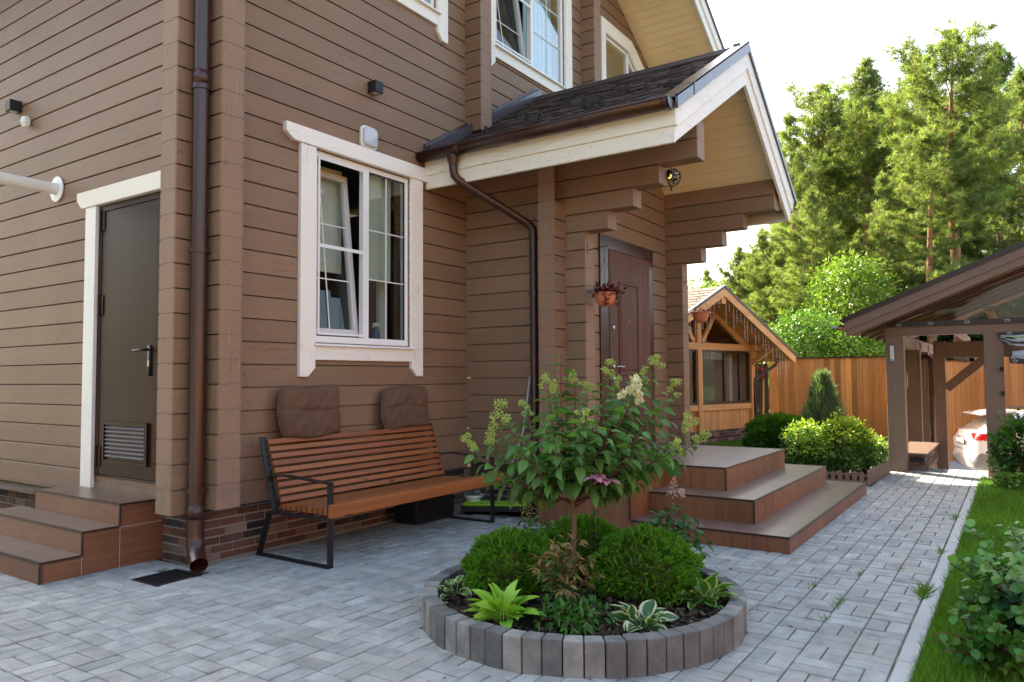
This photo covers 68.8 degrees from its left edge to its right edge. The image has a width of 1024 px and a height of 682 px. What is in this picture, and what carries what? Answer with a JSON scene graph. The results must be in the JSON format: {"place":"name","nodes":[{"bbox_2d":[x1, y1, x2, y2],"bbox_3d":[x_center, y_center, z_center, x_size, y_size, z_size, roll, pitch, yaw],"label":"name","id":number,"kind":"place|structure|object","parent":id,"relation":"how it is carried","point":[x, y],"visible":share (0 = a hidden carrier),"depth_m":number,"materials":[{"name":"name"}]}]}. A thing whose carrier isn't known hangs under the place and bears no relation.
{"place":"outdoors","nodes":[
{"label":"outdoors","id":0,"kind":"place"},
{"bbox_2d":[0,468,1021,681],"bbox_3d":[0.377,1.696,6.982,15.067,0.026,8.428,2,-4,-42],"label":"paving","id":1,"kind":"structure","parent":0,"point":[352,616],"depth_m":4.36,"materials":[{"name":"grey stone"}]},
{"bbox_2d":[0,485,162,584],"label":"side steps","id":2,"kind":"structure","parent":1,"relation":"on","point":[58,533],"depth_m":5.48,"materials":[{"name":"brown tile"}]},
{"bbox_2d":[130,568,202,586],"bbox_3d":[-2.357,1.630,5.113,0.310,0.036,0.340,-2,-3,34],"label":"drain grate","id":3,"kind":"object","parent":1,"relation":"in","point":[162,578],"visible":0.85,"depth_m":5.11,"materials":[{"name":"black metal"}]},
{"bbox_2d":[256,423,503,568],"bbox_3d":[-1.022,1.221,6.422,0.842,0.902,2.148,-2,-3,34],"label":"garden bench","id":4,"kind":"object","parent":1,"relation":"on","point":[331,506],"visible":0.96,"depth_m":6.17,"materials":[{"name":"brown wood"}]},
{"bbox_2d":[276,384,340,438],"bbox_3d":[-1.673,0.589,6.181,0.167,0.456,0.662,-2,-3,34],"label":"back cushion","id":5,"kind":"object","parent":4,"relation":"on","point":[305,412],"visible":1,"depth_m":6.10,"materials":[{"name":"brown fabric"}]},
{"bbox_2d":[380,385,429,429],"bbox_3d":[-1.025,0.638,7.153,0.144,0.431,0.665,-2,-3,34],"label":"back cushion","id":6,"kind":"object","parent":4,"relation":"on","point":[403,406],"visible":1,"depth_m":7.08,"materials":[{"name":"brown fabric"}]},
{"bbox_2d":[394,493,453,524],"bbox_3d":[-0.834,1.539,7.174,0.292,0.335,0.574,-2,-3,34],"label":"plastic crate","id":7,"kind":"object","parent":1,"relation":"on","point":[419,512],"visible":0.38,"depth_m":7.00,"materials":[{"name":"black plastic"}]},
{"bbox_2d":[461,500,529,511],"bbox_3d":[-0.163,1.645,7.457,0.660,0.072,0.260,-1,-3,6],"label":"boot mat","id":8,"kind":"object","parent":1,"relation":"on","point":[480,506],"visible":0.65,"depth_m":7.35,"materials":[{"name":"green plastic"}]},
{"bbox_2d":[462,489,484,501],"bbox_3d":[-0.400,1.605,7.590,0.217,0.198,0.215,1,-3,-27],"label":"shoe","id":9,"kind":"object","parent":8,"relation":"on","point":[472,495],"visible":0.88,"depth_m":7.55,"materials":[{"name":"white plastic"}]},
{"bbox_2d":[495,376,529,512],"bbox_3d":[0.004,1.033,7.527,0.401,1.355,0.032,0,-3,-16],"label":"broom pole","id":10,"kind":"object","parent":8,"relation":"on","point":[523,429],"visible":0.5,"depth_m":7.56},
{"bbox_2d":[421,564,746,680],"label":"round planter","id":11,"kind":"object","parent":1,"relation":"on","point":[720,634],"visible":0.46,"depth_m":3.48,"materials":[{"name":"concrete"}]},
{"bbox_2d":[436,575,474,599],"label":"hosta","id":12,"kind":"object","parent":11,"relation":"in","point":[467,590],"visible":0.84,"depth_m":4.26,"materials":[{"name":"green plant"}]},
{"bbox_2d":[463,579,539,627],"bbox_3d":[-0.046,1.328,3.781,0.407,0.207,0.352,0,-3,-10],"label":"hosta","id":13,"kind":"object","parent":11,"relation":"in","point":[507,602],"visible":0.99,"depth_m":3.75,"materials":[{"name":"green plant"}]},
{"bbox_2d":[460,524,558,596],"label":"globe thuja","id":14,"kind":"object","parent":11,"relation":"in","point":[501,560],"visible":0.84,"depth_m":4.16,"materials":[{"name":"green plant"}]},
{"bbox_2d":[510,482,541,528],"bbox_3d":[0.090,1.192,5.017,0.246,0.527,0.136,1,-3,-25],"label":"astilbe","id":15,"kind":"object","parent":11,"relation":"in","point":[526,514],"visible":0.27,"depth_m":5.03,"materials":[{"name":"green plant"}]},
{"bbox_2d":[512,516,556,547],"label":"stemmy perennial","id":16,"kind":"object","parent":11,"relation":"in","point":[538,529],"visible":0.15,"depth_m":4.96,"materials":[{"name":"green plant"}]},
{"bbox_2d":[529,533,604,613],"bbox_3d":[0.284,1.205,3.852,0.396,0.429,0.410,-1,-3,7],"label":"bronze leaf shrub","id":17,"kind":"object","parent":11,"relation":"on","point":[567,577],"visible":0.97,"depth_m":3.83,"materials":[{"name":"brown plant"}]},
{"bbox_2d":[534,587,614,636],"bbox_3d":[0.300,1.339,3.660,0.398,0.209,0.425,-1,-3,5],"label":"leafy perennial","id":18,"kind":"object","parent":11,"relation":"in","point":[581,608],"visible":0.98,"depth_m":3.63,"materials":[{"name":"green plant"}]},
{"bbox_2d":[539,512,620,575],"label":"globe thuja","id":19,"kind":"object","parent":11,"relation":"in","point":[563,527],"visible":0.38,"depth_m":4.61,"materials":[{"name":"green plant"}]},
{"bbox_2d":[459,354,711,586],"bbox_3d":[0.428,0.771,4.320,1.209,1.396,0.906,-2,-3,34],"label":"hydrangea tree","id":20,"kind":"object","parent":11,"relation":"on","point":[562,471],"visible":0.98,"depth_m":4.24,"materials":[{"name":"green plant"}]},
{"bbox_2d":[443,573,727,642],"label":"bark mulch","id":21,"kind":"object","parent":11,"relation":"in","point":[602,631],"visible":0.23,"depth_m":3.88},
{"bbox_2d":[583,473,620,545],"bbox_3d":[0.482,1.088,4.335,0.225,0.702,0.780,0,-3,-1],"label":"pink flower","id":22,"kind":"object","parent":11,"relation":"on","point":[599,479],"visible":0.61,"depth_m":4.07,"materials":[{"name":"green plant"}]},
{"bbox_2d":[607,599,678,631],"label":"hosta","id":23,"kind":"object","parent":11,"relation":"in","point":[648,611],"visible":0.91,"depth_m":3.64,"materials":[{"name":"green plant"}]},
{"bbox_2d":[587,522,704,608],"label":"globe thuja","id":24,"kind":"object","parent":11,"relation":"in","point":[655,564],"visible":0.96,"depth_m":4.06,"materials":[{"name":"green plant"}]},
{"bbox_2d":[666,476,685,530],"bbox_3d":[1.034,1.138,4.675,0.161,0.590,0.106,1,-3,-24],"label":"astilbe","id":25,"kind":"object","parent":11,"relation":"in","point":[681,491],"visible":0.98,"depth_m":4.68,"materials":[{"name":"pink plant"}]},
{"bbox_2d":[643,503,713,558],"bbox_3d":[0.958,1.222,4.633,0.566,0.462,0.528,0,-3,-16],"label":"stemmy perennial","id":26,"kind":"object","parent":11,"relation":"in","point":[681,526],"visible":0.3,"depth_m":4.58,"materials":[{"name":"green plant"}]},
{"bbox_2d":[672,571,739,610],"bbox_3d":[1.039,1.337,4.021,0.356,0.188,0.377,-2,-3,34],"label":"hosta","id":27,"kind":"object","parent":11,"relation":"in","point":[709,589],"visible":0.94,"depth_m":3.99,"materials":[{"name":"green plant"}]},
{"bbox_2d":[241,512,959,633],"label":"grass tufts","id":28,"kind":"object","parent":1,"relation":"on","point":[922,592],"visible":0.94,"depth_m":4.62,"materials":[{"name":"green plant"}]},
{"bbox_2d":[536,443,866,553],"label":"porch steps","id":29,"kind":"structure","parent":1,"relation":"on","point":[762,499],"depth_m":6.73,"materials":[{"name":"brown wood"}]},
{"bbox_2d":[985,408,1023,482],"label":"leafy shrub","id":30,"kind":"object","parent":1,"relation":"on","point":[1007,446],"visible":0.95,"depth_m":9.00,"materials":[{"name":"green plant"}]},
{"bbox_2d":[691,439,745,446],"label":"lawn grass","id":31,"kind":"structure","parent":0,"point":[728,443],"depth_m":14.99,"materials":[{"name":"green plant"}]},
{"bbox_2d":[467,401,1022,681],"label":"ground","id":32,"kind":"structure","parent":0,"point":[885,439],"depth_m":9.44,"materials":[{"name":"green plant"}]},
{"bbox_2d":[0,0,796,567],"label":"log house","id":33,"kind":"structure","parent":32,"relation":"on","point":[574,130],"depth_m":6.97,"materials":[{"name":"brown paint"}]},
{"bbox_2d":[5,99,21,113],"bbox_3d":[-4.823,-2.268,7.239,0.105,0.107,0.105,-2,-3,34],"label":"wall lamp","id":34,"kind":"object","parent":33,"relation":"attached to","point":[13,106],"visible":1,"depth_m":7.21,"materials":[{"name":"black metal"}]},
{"bbox_2d":[20,115,30,127],"bbox_3d":[-4.621,-2.090,7.108,0.098,0.128,0.099,-2,-3,34],"label":"motion sensor","id":35,"kind":"object","parent":33,"relation":"attached to","point":[25,121],"visible":1,"depth_m":7.08,"materials":[{"name":"white plastic"}]},
{"bbox_2d":[0,172,63,201],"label":"flue pipe","id":36,"kind":"object","parent":33,"relation":"attached to","point":[54,188],"visible":1,"depth_m":6.60,"materials":[{"name":"white plastic"}]},
{"bbox_2d":[94,199,158,480],"bbox_3d":[-3.123,-0.010,6.040,0.864,2.212,0.123,-2,-3,34],"label":"service door","id":37,"kind":"structure","parent":33,"relation":"in","point":[127,304],"depth_m":6.03,"materials":[{"name":"black metal"}]},
{"bbox_2d":[186,0,216,572],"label":"downspout","id":38,"kind":"object","parent":33,"relation":"attached to","point":[199,251],"visible":0.96,"depth_m":5.36,"materials":[{"name":"brown metal"}]},
{"bbox_2d":[314,150,416,348],"bbox_3d":[-1.466,-0.782,6.991,0.409,1.698,1.270,-2,-3,34],"label":"window","id":39,"kind":"structure","parent":33,"relation":"in","point":[332,203],"depth_m":7.01,"materials":[{"name":"white plastic"}]},
{"bbox_2d":[359,125,377,149],"bbox_3d":[-1.324,-1.890,6.956,0.062,0.206,0.206,-2,-3,34],"label":"bulkhead light","id":40,"kind":"object","parent":33,"relation":"on","point":[368,137],"visible":1,"depth_m":6.91,"materials":[{"name":"white plastic"}]},
{"bbox_2d":[368,79,382,95],"bbox_3d":[-1.279,-2.372,7.013,0.105,0.107,0.105,-2,-3,34],"label":"wall lamp","id":41,"kind":"object","parent":33,"relation":"attached to","point":[375,87],"visible":1,"depth_m":6.98,"materials":[{"name":"black metal"}]},
{"bbox_2d":[372,323,379,338],"bbox_3d":[-1.302,-0.083,7.168,0.077,0.180,0.077,0,-3,-11],"label":"spray bottle","id":42,"kind":"object","parent":33,"relation":"on","point":[376,334],"visible":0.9,"depth_m":7.14,"materials":[{"name":"blue plastic"}]},
{"bbox_2d":[417,0,442,14],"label":"window","id":43,"kind":"structure","parent":33,"relation":"in","point":[430,5],"depth_m":7.79,"materials":[{"name":"white plastic"}]},
{"bbox_2d":[447,153,539,507],"bbox_3d":[-0.149,-0.090,7.400,0.999,3.489,0.181,1,-3,-22],"label":"downspout","id":44,"kind":"object","parent":33,"relation":"attached to","point":[459,180],"visible":0.83,"depth_m":7.53,"materials":[{"name":"brown metal"}]},
{"bbox_2d":[495,0,566,88],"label":"window","id":45,"kind":"structure","parent":33,"relation":"in","point":[535,54],"depth_m":9.87,"materials":[{"name":"white plastic"}]},
{"bbox_2d":[587,242,626,314],"bbox_3d":[0.920,-0.613,7.294,0.374,0.739,0.393,-1,-3,3],"label":"hanging pot","id":46,"kind":"object","parent":33,"relation":"hanging from","point":[604,295],"visible":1,"depth_m":7.21,"materials":[{"name":"ceramic"}]},
{"bbox_2d":[606,36,634,78],"bbox_3d":[1.605,-3.986,11.712,0.239,1.180,1.210,-2,-3,34],"label":"window","id":47,"kind":"structure","parent":33,"relation":"in","point":[627,65],"depth_m":11.83,"materials":[{"name":"white plastic"}]},
{"bbox_2d":[608,249,651,448],"bbox_3d":[1.383,0.116,8.603,0.119,2.217,1.079,-2,-3,34],"label":"entrance door","id":48,"kind":"structure","parent":33,"relation":"in","point":[629,322],"depth_m":8.58,"materials":[{"name":"wood"}]},
{"bbox_2d":[667,167,680,190],"bbox_3d":[1.528,-1.554,7.181,0.186,0.223,0.193,-2,-3,34],"label":"cage lamp","id":49,"kind":"object","parent":33,"relation":"attached to","point":[671,177],"visible":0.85,"depth_m":7.14,"materials":[{"name":"black metal"}]},
{"bbox_2d":[683,276,714,322],"bbox_3d":[2.359,-0.527,9.393,0.315,0.605,0.289,0,-3,-13],"label":"hanging pot","id":50,"kind":"object","parent":33,"relation":"hanging from","point":[700,316],"visible":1,"depth_m":9.30,"materials":[{"name":"ceramic"}]},
{"bbox_2d":[700,267,712,287],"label":"pine tree","id":51,"kind":"object","parent":32,"relation":"on","point":[706,275],"visible":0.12,"depth_m":34.09,"materials":[{"name":"green plant"}]},
{"bbox_2d":[687,276,757,373],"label":"leafy tree","id":52,"kind":"object","parent":32,"relation":"on","point":[702,285],"visible":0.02,"depth_m":29.53,"materials":[{"name":"green plant"}]},
{"bbox_2d":[701,246,778,320],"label":"pine tree","id":53,"kind":"object","parent":32,"relation":"on","point":[733,285],"visible":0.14,"depth_m":35.98,"materials":[{"name":"green plant"}]},
{"bbox_2d":[688,285,797,444],"bbox_3d":[2.701,0.581,16.115,5.600,3.170,4.490,2,-4,-41],"label":"gazebo","id":54,"kind":"object","parent":32,"relation":"on","point":[721,383],"visible":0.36,"depth_m":15.77,"materials":[{"name":"wood"}]},
{"bbox_2d":[689,349,696,404],"bbox_3d":[2.919,0.704,14.390,2.075,1.114,0.050,2,-4,-41],"label":"window","id":55,"kind":"structure","parent":54,"relation":"in","point":[694,351],"depth_m":15.02,"materials":[{"name":"brown wood"}]},
{"bbox_2d":[702,350,749,404],"bbox_3d":[4.498,0.762,15.788,1.835,1.114,0.050,2,-4,-41],"label":"window","id":56,"kind":"structure","parent":54,"relation":"in","point":[725,401],"depth_m":16.10,"materials":[{"name":"brown wood"}]},
{"bbox_2d":[690,306,788,377],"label":"fairy lights","id":57,"kind":"object","parent":54,"relation":"hanging from","point":[726,322],"visible":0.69,"depth_m":14.84,"materials":[{"name":"white plastic"}]},
{"bbox_2d":[754,357,787,424],"bbox_3d":[4.884,1.219,17.273,0.604,1.780,3.250,2,-4,-41],"label":"gazebo downspout","id":58,"kind":"object","parent":54,"relation":"attached to","point":[765,372],"visible":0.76,"depth_m":16.39,"materials":[{"name":"brown metal"}]},
{"bbox_2d":[717,248,773,310],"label":"pine tree","id":59,"kind":"object","parent":32,"relation":"on","point":[752,250],"depth_m":38.03,"materials":[{"name":"green plant"}]},
{"bbox_2d":[732,225,805,408],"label":"pine tree","id":60,"kind":"object","parent":32,"relation":"on","point":[754,268],"visible":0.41,"depth_m":30.84,"materials":[{"name":"green plant"}]},
{"bbox_2d":[748,213,802,289],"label":"pine tree","id":61,"kind":"object","parent":32,"relation":"on","point":[751,247],"depth_m":39.73,"materials":[{"name":"green plant"}]},
{"bbox_2d":[749,108,850,351],"bbox_3d":[11.794,-3.345,30.322,4.356,12.377,3.420,-2,-3,34],"label":"pine tree","id":62,"kind":"object","parent":32,"relation":"on","point":[788,119],"visible":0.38,"depth_m":30.15,"materials":[{"name":"green plant"}]},
{"bbox_2d":[745,163,862,354],"bbox_3d":[14.398,-3.155,37.198,6.524,12.634,5.544,-1,-3,21],"label":"pine tree","id":63,"kind":"object","parent":32,"relation":"on","point":[797,216],"visible":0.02,"depth_m":36.96,"materials":[{"name":"green plant"}]},
{"bbox_2d":[757,304,858,397],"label":"leafy tree","id":64,"kind":"object","parent":32,"relation":"on","point":[799,327],"visible":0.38,"depth_m":22.96,"materials":[{"name":"green plant"}]},
{"bbox_2d":[760,187,865,356],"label":"pine tree","id":65,"kind":"object","parent":32,"relation":"on","point":[791,296],"visible":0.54,"depth_m":26.83,"materials":[{"name":"green plant"}]},
{"bbox_2d":[796,367,849,443],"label":"juniper","id":66,"kind":"object","parent":32,"relation":"on","point":[822,387],"visible":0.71,"depth_m":12.47,"materials":[{"name":"green plant"}]},
{"bbox_2d":[769,356,887,436],"bbox_3d":[7.627,1.257,17.137,3.380,1.795,0.070,-2,-3,34],"label":"board fence","id":67,"kind":"object","parent":32,"relation":"on","point":[858,394],"visible":0.35,"depth_m":17.14,"materials":[{"name":"brown wood"}]},
{"bbox_2d":[755,364,768,421],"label":"board gate","id":68,"kind":"structure","parent":67,"relation":"attached to","point":[759,391],"depth_m":17.99,"materials":[{"name":"brown wood"}]},
{"bbox_2d":[755,367,763,414],"bbox_3d":[5.527,1.328,16.696,0.208,1.500,0.118,-2,-3,34],"label":"garden rake","id":69,"kind":"object","parent":68,"relation":"attached to","point":[763,387],"visible":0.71,"depth_m":16.67,"materials":[{"name":"wood"}]},
{"bbox_2d":[785,456,887,480],"bbox_3d":[4.181,1.869,11.105,2.380,0.070,3.200,-2,-3,34],"label":"flower bed","id":70,"kind":"object","parent":32,"relation":"on","point":[839,469],"visible":0.02,"depth_m":10.39,"materials":[{"name":"soil"}]},
{"bbox_2d":[739,411,817,454],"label":"dome thuja","id":71,"kind":"object","parent":70,"relation":"on","point":[765,431],"visible":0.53,"depth_m":12.11,"materials":[{"name":"green plant"}]},
{"bbox_2d":[778,417,818,457],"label":"leafy shrub","id":72,"kind":"object","parent":70,"relation":"on","point":[804,428],"visible":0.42,"depth_m":11.37,"materials":[{"name":"green plant"}]},
{"bbox_2d":[785,429,844,475],"bbox_3d":[4.103,1.511,10.146,0.793,0.628,0.732,-2,-3,34],"label":"leafy shrub","id":73,"kind":"object","parent":70,"relation":"on","point":[805,445],"visible":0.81,"depth_m":10.01,"materials":[{"name":"green plant"}]},
{"bbox_2d":[807,419,845,457],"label":"leafy shrub","id":74,"kind":"object","parent":70,"relation":"on","point":[819,429],"visible":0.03,"depth_m":11.10,"materials":[{"name":"green plant"}]},
{"bbox_2d":[815,405,879,473],"bbox_3d":[4.544,1.341,10.134,0.818,0.954,0.857,-2,-3,34],"label":"leafy shrub","id":75,"kind":"object","parent":70,"relation":"on","point":[837,433],"visible":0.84,"depth_m":9.99,"materials":[{"name":"green plant"}]},
{"bbox_2d":[826,459,889,485],"bbox_3d":[4.270,1.689,9.565,1.972,0.200,0.963,0,-3,-11],"label":"picket edging","id":76,"kind":"object","parent":70,"relation":"on","point":[879,472],"visible":0.58,"depth_m":9.28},
{"bbox_2d":[843,429,889,472],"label":"leafy shrub","id":77,"kind":"object","parent":70,"relation":"on","point":[882,452],"visible":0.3,"depth_m":10.25,"materials":[{"name":"green plant"}]},
{"bbox_2d":[775,73,899,258],"bbox_3d":[13.446,-4.390,32.971,5.415,14.705,5.810,2,-4,-42],"label":"pine tree","id":78,"kind":"object","parent":32,"relation":"on","point":[822,95],"visible":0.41,"depth_m":32.05,"materials":[{"name":"green plant"}]},
{"bbox_2d":[805,312,885,385],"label":"leafy tree","id":79,"kind":"object","parent":32,"relation":"on","point":[867,346],"visible":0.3,"depth_m":22.26,"materials":[{"name":"green plant"}]},
{"bbox_2d":[798,248,907,355],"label":"maple tree","id":80,"kind":"object","parent":32,"relation":"on","point":[849,289],"visible":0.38,"depth_m":24.13,"materials":[{"name":"green plant"}]},
{"bbox_2d":[773,54,948,317],"bbox_3d":[14.956,-4.641,31.067,6.995,14.998,8.114,0,-3,-4],"label":"pine tree","id":81,"kind":"object","parent":32,"relation":"on","point":[867,123],"visible":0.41,"depth_m":30.68,"materials":[{"name":"green plant"}]},
{"bbox_2d":[812,128,926,340],"bbox_3d":[17.511,-4.448,38.417,7.897,15.295,6.712,0,-3,-17],"label":"pine tree","id":82,"kind":"object","parent":32,"relation":"on","point":[847,195],"visible":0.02,"depth_m":37.03,"materials":[{"name":"green plant"}]},
{"bbox_2d":[739,252,1023,400],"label":"woodland","id":83,"kind":"object","parent":32,"relation":"on","point":[1019,310],"depth_m":37.05,"materials":[{"name":"green plant"}]},
{"bbox_2d":[850,169,919,310],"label":"pine tree","id":84,"kind":"object","parent":32,"relation":"on","point":[881,180],"visible":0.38,"depth_m":26.14,"materials":[{"name":"green plant"}]},
{"bbox_2d":[834,43,1005,340],"bbox_3d":[19.601,-5.716,36.107,7.713,17.577,9.076,1,-3,-23],"label":"pine tree","id":85,"kind":"object","parent":32,"relation":"on","point":[943,195],"visible":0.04,"depth_m":35.35,"materials":[{"name":"green plant"}]},
{"bbox_2d":[908,441,938,470],"bbox_3d":[6.214,1.760,11.449,0.430,0.275,2.060,-2,-3,34],"label":"bench","id":86,"kind":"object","parent":32,"relation":"on","point":[923,456],"depth_m":10.91,"materials":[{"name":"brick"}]},
{"bbox_2d":[888,487,976,681],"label":"path edging","id":87,"kind":"object","parent":32,"relation":"on","point":[903,664],"visible":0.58,"depth_m":4.22,"materials":[{"name":"concrete"}]},
{"bbox_2d":[865,111,1008,357],"bbox_3d":[13.625,-2.321,23.854,3.825,9.681,3.565,1,-3,-27],"label":"pine tree","id":88,"kind":"object","parent":32,"relation":"on","point":[930,181],"visible":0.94,"depth_m":23.80,"materials":[{"name":"green plant"}]},
{"bbox_2d":[876,17,1023,360],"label":"pine tree","id":89,"kind":"object","parent":32,"relation":"on","point":[954,43],"visible":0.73,"depth_m":24.49,"materials":[{"name":"green plant"}]},
{"bbox_2d":[883,89,1019,341],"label":"pine tree","id":90,"kind":"object","parent":32,"relation":"on","point":[945,340],"depth_m":40.70,"materials":[{"name":"green plant"}]},
{"bbox_2d":[904,474,1023,681],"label":"lawn grass","id":91,"kind":"structure","parent":32,"relation":"on","point":[991,508],"depth_m":4.71,"materials":[{"name":"green plant"}]},
{"bbox_2d":[947,519,1023,661],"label":"round leaf shrub","id":92,"kind":"object","parent":91,"relation":"on","point":[1004,599],"visible":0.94,"depth_m":3.48,"materials":[{"name":"green plant"}]},
{"bbox_2d":[916,39,1023,399],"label":"pine tree","id":93,"kind":"object","parent":32,"relation":"on","point":[1008,62],"visible":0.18,"depth_m":34.82,"materials":[{"name":"green plant"}]},
{"bbox_2d":[932,603,1023,681],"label":"shrub","id":94,"kind":"object","parent":32,"relation":"on","point":[998,657],"visible":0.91,"depth_m":3.34,"materials":[{"name":"green plant"}]},
{"bbox_2d":[960,85,1022,304],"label":"pine tree","id":95,"kind":"object","parent":32,"relation":"on","point":[987,249],"depth_m":40.28,"materials":[{"name":"green plant"}]},
{"bbox_2d":[964,61,1023,339],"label":"pine tree","id":96,"kind":"object","parent":32,"relation":"on","point":[1017,114],"visible":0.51,"depth_m":30.50,"materials":[{"name":"green plant"}]},
{"bbox_2d":[991,469,1023,490],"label":"leafy shrub","id":97,"kind":"object","parent":32,"relation":"on","point":[1007,482],"visible":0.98,"depth_m":8.67,"materials":[{"name":"green plant"}]},
{"bbox_2d":[687,0,1023,289],"label":"sky","id":98,"kind":"structure","parent":0,"point":[803,42],"materials":[{"name":"white"}]},
{"bbox_2d":[934,461,975,470],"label":"driveway","id":99,"kind":"structure","parent":0,"point":[954,465],"depth_m":20.34,"materials":[{"name":"concrete"}]},
{"bbox_2d":[830,241,1023,476],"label":"carport","id":100,"kind":"object","parent":99,"relation":"on","point":[945,304],"visible":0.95,"depth_m":10.50,"materials":[{"name":"brown wood"}]},
{"bbox_2d":[889,344,894,363],"bbox_3d":[5.364,0.178,10.560,0.068,0.280,0.019,-2,-3,34],"label":"thermometer","id":101,"kind":"object","parent":100,"relation":"attached to","point":[892,353],"visible":1,"depth_m":10.55,"materials":[{"name":"white plastic"}]},
{"bbox_2d":[921,354,936,462],"bbox_3d":[7.079,1.149,12.824,0.324,1.858,0.099,-2,-3,34],"label":"carport downspout","id":102,"kind":"object","parent":100,"relation":"attached to","point":[930,361],"visible":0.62,"depth_m":12.74,"materials":[{"name":"brown metal"}]},
{"bbox_2d":[998,332,1023,363],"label":"rolled curtain","id":103,"kind":"object","parent":100,"relation":"hanging from","point":[1016,357],"visible":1,"depth_m":9.69,"materials":[{"name":"clear plastic"}]},
{"bbox_2d":[933,360,976,467],"bbox_3d":[12.389,1.999,21.312,0.070,2.915,6.798,-3,-4,44],"label":"board fence","id":104,"kind":"object","parent":99,"relation":"on","point":[961,397],"visible":0.35,"depth_m":22.27,"materials":[{"name":"brown wood"}]},
{"bbox_2d":[952,406,1023,470],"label":"parked car","id":105,"kind":"object","parent":99,"relation":"on","point":[969,444],"visible":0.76,"depth_m":17.34,"materials":[{"name":"white paint"}]},
{"bbox_2d":[974,357,1023,416],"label":"board fence","id":106,"kind":"object","parent":99,"relation":"on","point":[1012,379],"visible":0.16,"depth_m":23.30,"materials":[{"name":"brown wood"}]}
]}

